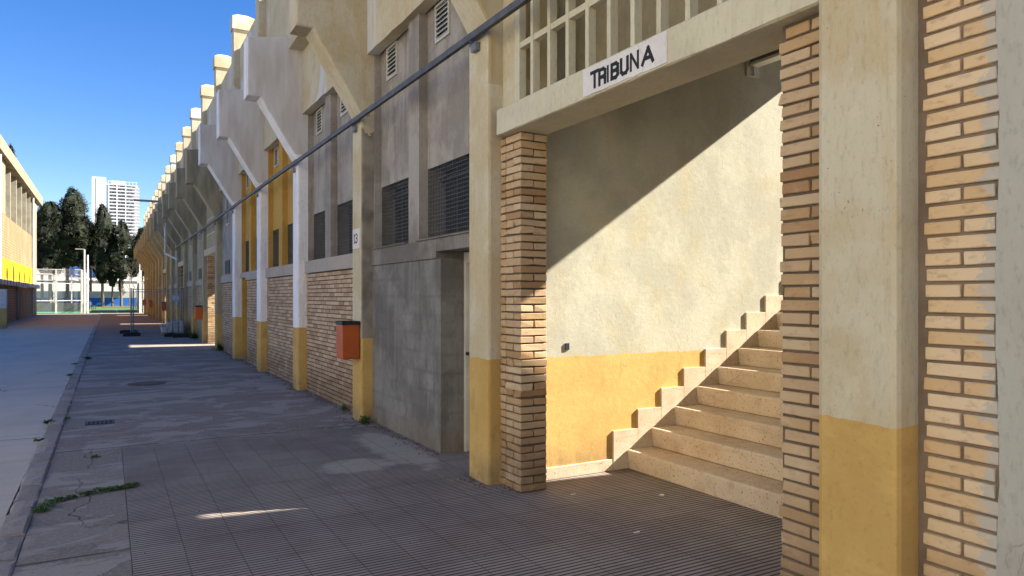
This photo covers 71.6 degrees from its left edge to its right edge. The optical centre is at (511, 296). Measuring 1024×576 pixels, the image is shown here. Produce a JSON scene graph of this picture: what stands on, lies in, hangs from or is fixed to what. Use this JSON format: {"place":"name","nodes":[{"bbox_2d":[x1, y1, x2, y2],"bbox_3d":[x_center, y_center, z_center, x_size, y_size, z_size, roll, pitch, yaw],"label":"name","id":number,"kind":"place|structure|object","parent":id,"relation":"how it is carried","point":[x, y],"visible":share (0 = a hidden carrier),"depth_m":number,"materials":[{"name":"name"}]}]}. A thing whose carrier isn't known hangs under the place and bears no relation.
{"place":"outdoors","nodes":[
{"label":"outdoors","id":0,"kind":"place"},
{"bbox_2d":[9,143,15,154],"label":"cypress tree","id":1,"kind":"object","parent":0,"point":[12,149],"visible":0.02,"depth_m":68.91,"materials":[{"name":"green plant"}]},
{"bbox_2d":[0,313,99,559],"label":"road","id":2,"kind":"structure","parent":0,"point":[40,354],"depth_m":14.07,"materials":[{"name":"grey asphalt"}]},
{"bbox_2d":[0,289,6,327],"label":"block wall","id":3,"kind":"structure","parent":2,"relation":"on","point":[3,308],"depth_m":35.40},
{"bbox_2d":[0,134,42,321],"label":"sports hall","id":4,"kind":"structure","parent":2,"relation":"on","point":[21,199],"depth_m":47.78,"materials":[{"name":"brick"}]},
{"bbox_2d":[0,313,101,575],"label":"kerb","id":5,"kind":"structure","parent":2,"relation":"on","point":[15,524],"depth_m":6.05,"materials":[{"name":"concrete"}]},
{"bbox_2d":[41,419,54,424],"bbox_3d":[-5.790,1.573,8.905,0.168,0.053,0.192,0,0,13],"label":"weed","id":6,"kind":"object","parent":5,"relation":"on","point":[47,421],"visible":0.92,"depth_m":8.87,"materials":[{"name":"green plant"}]},
{"bbox_2d":[39,249,114,286],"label":"blue building","id":7,"kind":"structure","parent":0,"point":[76,267],"depth_m":136.25,"materials":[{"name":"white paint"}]},
{"bbox_2d":[22,277,143,290],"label":"white shed","id":8,"kind":"structure","parent":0,"point":[62,287],"depth_m":112.87,"materials":[{"name":"paint"}]},
{"bbox_2d":[48,306,143,313],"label":"sports turf","id":9,"kind":"structure","parent":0,"point":[112,310],"depth_m":78.58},
{"bbox_2d":[37,210,55,302],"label":"pine tree","id":10,"kind":"object","parent":9,"relation":"on","point":[42,282],"visible":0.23,"depth_m":103.61,"materials":[{"name":"green plant"}]},
{"bbox_2d":[37,201,66,302],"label":"cypress tree","id":11,"kind":"object","parent":9,"relation":"on","point":[51,210],"visible":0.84,"depth_m":103.03,"materials":[{"name":"green plant"}]},
{"bbox_2d":[37,269,89,313],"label":"padel court","id":12,"kind":"object","parent":9,"relation":"on","point":[53,307],"visible":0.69,"depth_m":71.02,"materials":[{"name":"white paint"}]},
{"bbox_2d":[37,187,100,302],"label":"pine tree","id":13,"kind":"object","parent":9,"relation":"on","point":[73,239],"visible":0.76,"depth_m":104.85,"materials":[{"name":"green plant"}]},
{"bbox_2d":[63,263,98,288],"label":"bare tree","id":14,"kind":"object","parent":9,"relation":"on","point":[86,269],"visible":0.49,"depth_m":106.12,"materials":[{"name":"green plant"}]},
{"bbox_2d":[83,249,84,312],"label":"lamp post","id":15,"kind":"object","parent":9,"relation":"on","point":[83,280],"visible":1,"depth_m":66.09,"materials":[{"name":"white metal"}]},
{"bbox_2d":[87,255,88,312],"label":"lamp post","id":16,"kind":"object","parent":9,"relation":"on","point":[87,283],"visible":1,"depth_m":66.24,"materials":[{"name":"white metal"}]},
{"bbox_2d":[87,203,116,306],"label":"cypress tree","id":17,"kind":"object","parent":9,"relation":"on","point":[104,230],"visible":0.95,"depth_m":105.97,"materials":[{"name":"green plant"}]},
{"bbox_2d":[105,236,119,305],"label":"cypress tree","id":18,"kind":"object","parent":9,"relation":"on","point":[112,282],"visible":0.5,"depth_m":107.62,"materials":[{"name":"green plant"}]},
{"bbox_2d":[102,306,129,307],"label":"timber edge","id":19,"kind":"object","parent":9,"relation":"on","point":[113,306],"visible":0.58,"depth_m":99.25,"materials":[{"name":"brown wood"}]},
{"bbox_2d":[108,220,138,305],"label":"cypress tree","id":20,"kind":"object","parent":9,"relation":"on","point":[124,240],"visible":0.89,"depth_m":107.17,"materials":[{"name":"green plant"}]},
{"bbox_2d":[113,261,143,306],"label":"bare tree","id":21,"kind":"object","parent":9,"relation":"on","point":[132,279],"visible":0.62,"depth_m":107.97,"materials":[{"name":"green plant"}]},
{"bbox_2d":[124,262,140,305],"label":"bare tree","id":22,"kind":"object","parent":9,"relation":"on","point":[129,286],"visible":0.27,"depth_m":107.42,"materials":[{"name":"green plant"}]},
{"bbox_2d":[126,227,143,299],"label":"pine tree","id":23,"kind":"object","parent":9,"relation":"on","point":[140,231],"visible":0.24,"depth_m":108.86,"materials":[{"name":"green plant"}]},
{"bbox_2d":[137,270,142,312],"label":"white court fence","id":24,"kind":"object","parent":9,"relation":"on","point":[141,299],"visible":0.61,"depth_m":68.26,"materials":[{"name":"metal"}]},
{"bbox_2d":[92,176,138,257],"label":"tower block","id":25,"kind":"structure","parent":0,"point":[116,198],"depth_m":387.19,"materials":[{"name":"white concrete"}]},
{"bbox_2d":[117,279,124,290],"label":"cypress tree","id":26,"kind":"object","parent":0,"point":[118,283],"visible":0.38,"depth_m":110.75,"materials":[{"name":"green plant"}]},
{"bbox_2d":[122,459,132,575],"bbox_3d":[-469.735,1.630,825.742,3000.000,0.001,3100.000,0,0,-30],"label":"ground","id":27,"kind":"structure","parent":0,"point":[128,527],"depth_m":4.99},
{"bbox_2d":[37,291,135,306],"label":"boundary wall","id":28,"kind":"structure","parent":27,"relation":"on","point":[95,298],"depth_m":108.75,"materials":[{"name":"blue paint"}]},
{"bbox_2d":[89,224,92,290],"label":"pine tree","id":29,"kind":"object","parent":27,"relation":"on","point":[90,276],"visible":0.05,"depth_m":108.69,"materials":[{"name":"green plant"}]},
{"bbox_2d":[134,0,1023,575],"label":"stadium building","id":30,"kind":"structure","parent":27,"relation":"on","point":[532,244],"depth_m":6.17,"materials":[{"name":"beige paint"}]},
{"bbox_2d":[133,199,160,210],"bbox_3d":[-15.497,-3.861,30.185,1.050,0.458,0.120,0,0,-30],"label":"floodlight arm","id":31,"kind":"object","parent":30,"relation":"attached to","point":[151,201],"visible":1,"depth_m":30.15},
{"bbox_2d":[161,302,165,310],"bbox_3d":[-19.208,0.559,39.165,0.241,0.482,0.302,0,0,-30],"label":"litter bin","id":32,"kind":"object","parent":30,"relation":"attached to","point":[163,306],"visible":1,"depth_m":39.05,"materials":[{"name":"orange plastic"}]},
{"bbox_2d":[194,305,202,319],"bbox_3d":[-10.654,0.559,24.128,0.241,0.482,0.302,0,0,-30],"label":"litter bin","id":33,"kind":"object","parent":30,"relation":"attached to","point":[198,311],"visible":1,"depth_m":24.01,"materials":[{"name":"orange plastic"}]},
{"bbox_2d":[207,208,214,248],"bbox_3d":[-9.576,-2.630,22.762,0.062,2.140,3.020,0,0,-30],"label":"lattice window","id":34,"kind":"structure","parent":30,"relation":"in","point":[211,228],"depth_m":23.17,"materials":[{"name":"paint"}]},
{"bbox_2d":[246,241,248,271],"bbox_3d":[-6.521,-0.995,17.654,0.011,0.796,1.140,0,0,-30],"label":"window","id":35,"kind":"structure","parent":30,"relation":"in","point":[247,242],"depth_m":17.96,"materials":[{"name":"metal"}]},
{"bbox_2d":[256,237,256,269],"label":"window","id":36,"kind":"structure","parent":30,"relation":"in","point":[256,237],"depth_m":16.86,"materials":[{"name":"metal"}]},
{"bbox_2d":[273,229,278,266],"bbox_3d":[-4.815,-0.995,14.655,0.011,0.796,1.120,0,0,-30],"label":"window","id":37,"kind":"structure","parent":30,"relation":"in","point":[274,232],"depth_m":14.95,"materials":[{"name":"glass"}]},
{"bbox_2d":[288,223,292,263],"bbox_3d":[-3.997,-0.995,13.218,0.011,0.796,1.572,0,0,-30],"label":"window","id":38,"kind":"structure","parent":30,"relation":"in","point":[290,227],"depth_m":13.71,"materials":[{"name":"metal"}]},
{"bbox_2d":[314,211,324,259],"bbox_3d":[-3.104,-0.995,11.648,0.011,0.796,1.120,0,0,-30],"label":"window","id":39,"kind":"structure","parent":30,"relation":"in","point":[322,217],"depth_m":11.83,"materials":[{"name":"metal"}]},
{"bbox_2d":[337,200,352,255],"bbox_3d":[-2.189,-0.991,10.265,0.234,0.803,1.572,0,0,-30],"label":"window","id":40,"kind":"structure","parent":30,"relation":"in","point":[349,228],"depth_m":10.67,"materials":[{"name":"metal"}]},
{"bbox_2d":[335,320,359,359],"bbox_3d":[-2.100,0.559,9.091,0.241,0.482,0.302,0,0,-30],"label":"litter bin","id":41,"kind":"object","parent":30,"relation":"attached to","point":[347,339],"visible":1,"depth_m":8.97,"materials":[{"name":"orange plastic"}]},
{"bbox_2d":[174,0,530,250],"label":"metal rail","id":42,"kind":"object","parent":30,"relation":"attached to","point":[496,19],"visible":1,"depth_m":7.44,"materials":[{"name":"metal"}]},
{"bbox_2d":[382,177,408,245],"bbox_3d":[-1.274,-0.991,8.656,0.234,0.803,1.210,0,0,-30],"label":"window","id":43,"kind":"structure","parent":30,"relation":"in","point":[401,196],"depth_m":8.82,"materials":[{"name":"metal"}]},
{"bbox_2d":[428,154,468,237],"bbox_3d":[-0.455,-0.991,7.217,0.234,0.803,1.487,0,0,-30],"label":"window","id":44,"kind":"structure","parent":30,"relation":"in","point":[456,179],"depth_m":7.48,"materials":[{"name":"metal"}]},
{"bbox_2d":[464,252,468,451],"bbox_3d":[-0.247,0.575,6.962,0.115,2.050,0.917,0,0,-30],"label":"door","id":45,"kind":"structure","parent":30,"relation":"in","point":[466,255],"depth_m":7.32,"materials":[{"name":"white paint"}]},
{"bbox_2d":[515,0,726,101],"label":"lattice window","id":46,"kind":"structure","parent":30,"relation":"in","point":[588,8],"depth_m":5.17,"materials":[{"name":"paint"}]},
{"bbox_2d":[746,49,781,78],"bbox_3d":[2.830,-2.408,6.896,0.200,0.235,1.249,0,0,-30],"label":"fluorescent lamp","id":47,"kind":"object","parent":30,"relation":"attached to","point":[753,65],"visible":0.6,"depth_m":7.34,"materials":[{"name":"white paint"}]},
{"bbox_2d":[0,0,255,227],"label":"sky","id":48,"kind":"structure","parent":0,"point":[109,89],"materials":[{"name":"blue"}]},
{"bbox_2d":[139,264,139,312],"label":"pole","id":49,"kind":"object","parent":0,"point":[139,288],"visible":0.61,"depth_m":68.01,"materials":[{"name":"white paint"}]},
{"bbox_2d":[12,313,376,575],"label":"concrete pavement","id":50,"kind":"structure","parent":0,"point":[81,527],"depth_m":9.21,"materials":[{"name":"grey concrete"}]},
{"bbox_2d":[30,481,140,512],"bbox_3d":[-3.410,1.579,5.641,0.285,0.041,0.917,0,0,24],"label":"weed strip","id":51,"kind":"object","parent":50,"relation":"on","point":[61,498],"visible":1,"depth_m":5.64,"materials":[{"name":"green plant"}]},
{"bbox_2d":[85,419,113,424],"bbox_3d":[-5.211,1.596,8.978,0.320,0.008,0.280,0,0,-30],"label":"drain grate","id":52,"kind":"object","parent":50,"relation":"on","point":[99,422],"visible":1,"depth_m":8.97,"materials":[{"name":"grey metal"}]},
{"bbox_2d":[120,330,137,333],"bbox_3d":[-16.430,1.524,30.460,0.700,0.150,0.220,0,0,-31],"label":"rubber block","id":53,"kind":"object","parent":50,"relation":"on","point":[123,331],"depth_m":30.30,"materials":[{"name":"black rubber"}]},
{"bbox_2d":[123,332,140,335],"bbox_3d":[-15.209,1.524,28.394,0.620,0.150,0.220,0,0,-31],"label":"rubber block","id":54,"kind":"object","parent":50,"relation":"on","point":[131,334],"depth_m":28.31,"materials":[{"name":"black rubber"}]},
{"bbox_2d":[130,288,131,331],"bbox_3d":[-15.987,0.605,29.792,0.056,1.870,3.015,0,0,-28],"label":"site fence","id":55,"kind":"object","parent":54,"relation":"on","point":[130,309],"visible":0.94,"depth_m":28.47,"materials":[{"name":"metal"}]},
{"bbox_2d":[132,288,183,332],"bbox_3d":[-14.531,0.605,29.124,2.978,1.870,0.054,0,0,24],"label":"site fence","id":56,"kind":"object","parent":54,"relation":"on","point":[175,297],"visible":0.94,"depth_m":29.30,"materials":[{"name":"metal"}]},
{"bbox_2d":[127,381,166,385],"bbox_3d":[-6.680,1.593,12.997,0.660,0.004,0.660,0,0,-30],"label":"manhole","id":57,"kind":"object","parent":50,"relation":"on","point":[147,383],"visible":1,"depth_m":12.93,"materials":[{"name":"grey metal"}]},
{"bbox_2d":[164,333,174,336],"bbox_3d":[-13.510,1.524,28.037,0.400,0.150,0.220,0,0,-32],"label":"rubber block","id":58,"kind":"object","parent":50,"relation":"on","point":[167,334],"depth_m":27.93,"materials":[{"name":"black rubber"}]},
{"bbox_2d":[160,331,184,335],"bbox_3d":[-13.972,1.532,29.212,0.840,0.137,1.000,0,0,-30],"label":"pallet","id":59,"kind":"object","parent":50,"relation":"on","point":[161,333],"visible":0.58,"depth_m":28.74,"materials":[{"name":"brown wood"}]},
{"bbox_2d":[161,322,182,331],"bbox_3d":[-13.975,1.211,29.210,0.920,0.511,1.078,0,0,-30],"label":"wrapped load","id":60,"kind":"object","parent":59,"relation":"on","point":[174,327],"visible":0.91,"depth_m":28.83,"materials":[{"name":"grey plastic"}]},
{"bbox_2d":[172,333,190,337],"bbox_3d":[-12.792,1.524,27.583,0.720,0.150,0.220,0,0,-31],"label":"rubber block","id":61,"kind":"object","parent":50,"relation":"on","point":[177,335],"depth_m":27.48,"materials":[{"name":"black rubber"}]},
{"bbox_2d":[188,327,197,338],"bbox_3d":[-11.909,1.363,26.584,0.442,0.480,0.411,0,0,-2],"label":"weed","id":62,"kind":"object","parent":50,"relation":"on","point":[193,336],"visible":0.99,"depth_m":26.56,"materials":[{"name":"green plant"}]},
{"bbox_2d":[216,341,223,350],"bbox_3d":[-8.563,1.433,20.783,0.304,0.333,0.244,0,0,11],"label":"weed","id":63,"kind":"object","parent":50,"relation":"on","point":[219,347],"visible":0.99,"depth_m":20.74,"materials":[{"name":"green plant"}]},
{"bbox_2d":[340,403,347,410],"bbox_3d":[-2.340,1.545,9.882,0.146,0.106,0.169,0,0,-30],"label":"weed","id":64,"kind":"object","parent":50,"relation":"on","point":[344,407],"visible":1,"depth_m":9.87,"materials":[{"name":"green plant"}]},
{"bbox_2d":[208,347,518,492],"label":"wall grit","id":65,"kind":"structure","parent":50,"relation":"on","point":[275,377],"depth_m":9.35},
{"bbox_2d":[359,415,370,423],"bbox_3d":[-1.836,1.541,8.872,0.186,0.115,0.197,0,0,-30],"label":"weed","id":66,"kind":"object","parent":50,"relation":"on","point":[364,419],"visible":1,"depth_m":8.85,"materials":[{"name":"green plant"}]},
{"bbox_2d":[122,425,782,575],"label":"tiled pavement","id":67,"kind":"structure","parent":0,"point":[282,508],"depth_m":5.11,"materials":[{"name":"tile"}]},
{"bbox_2d":[32,385,736,572],"bbox_3d":[-2.484,1.598,7.907,4.704,0.006,11.790,0,0,-30],"label":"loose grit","id":68,"kind":"object","parent":67,"relation":"on","point":[293,472],"visible":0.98,"depth_m":6.36,"materials":[{"name":"grey gravel"}]}
]}

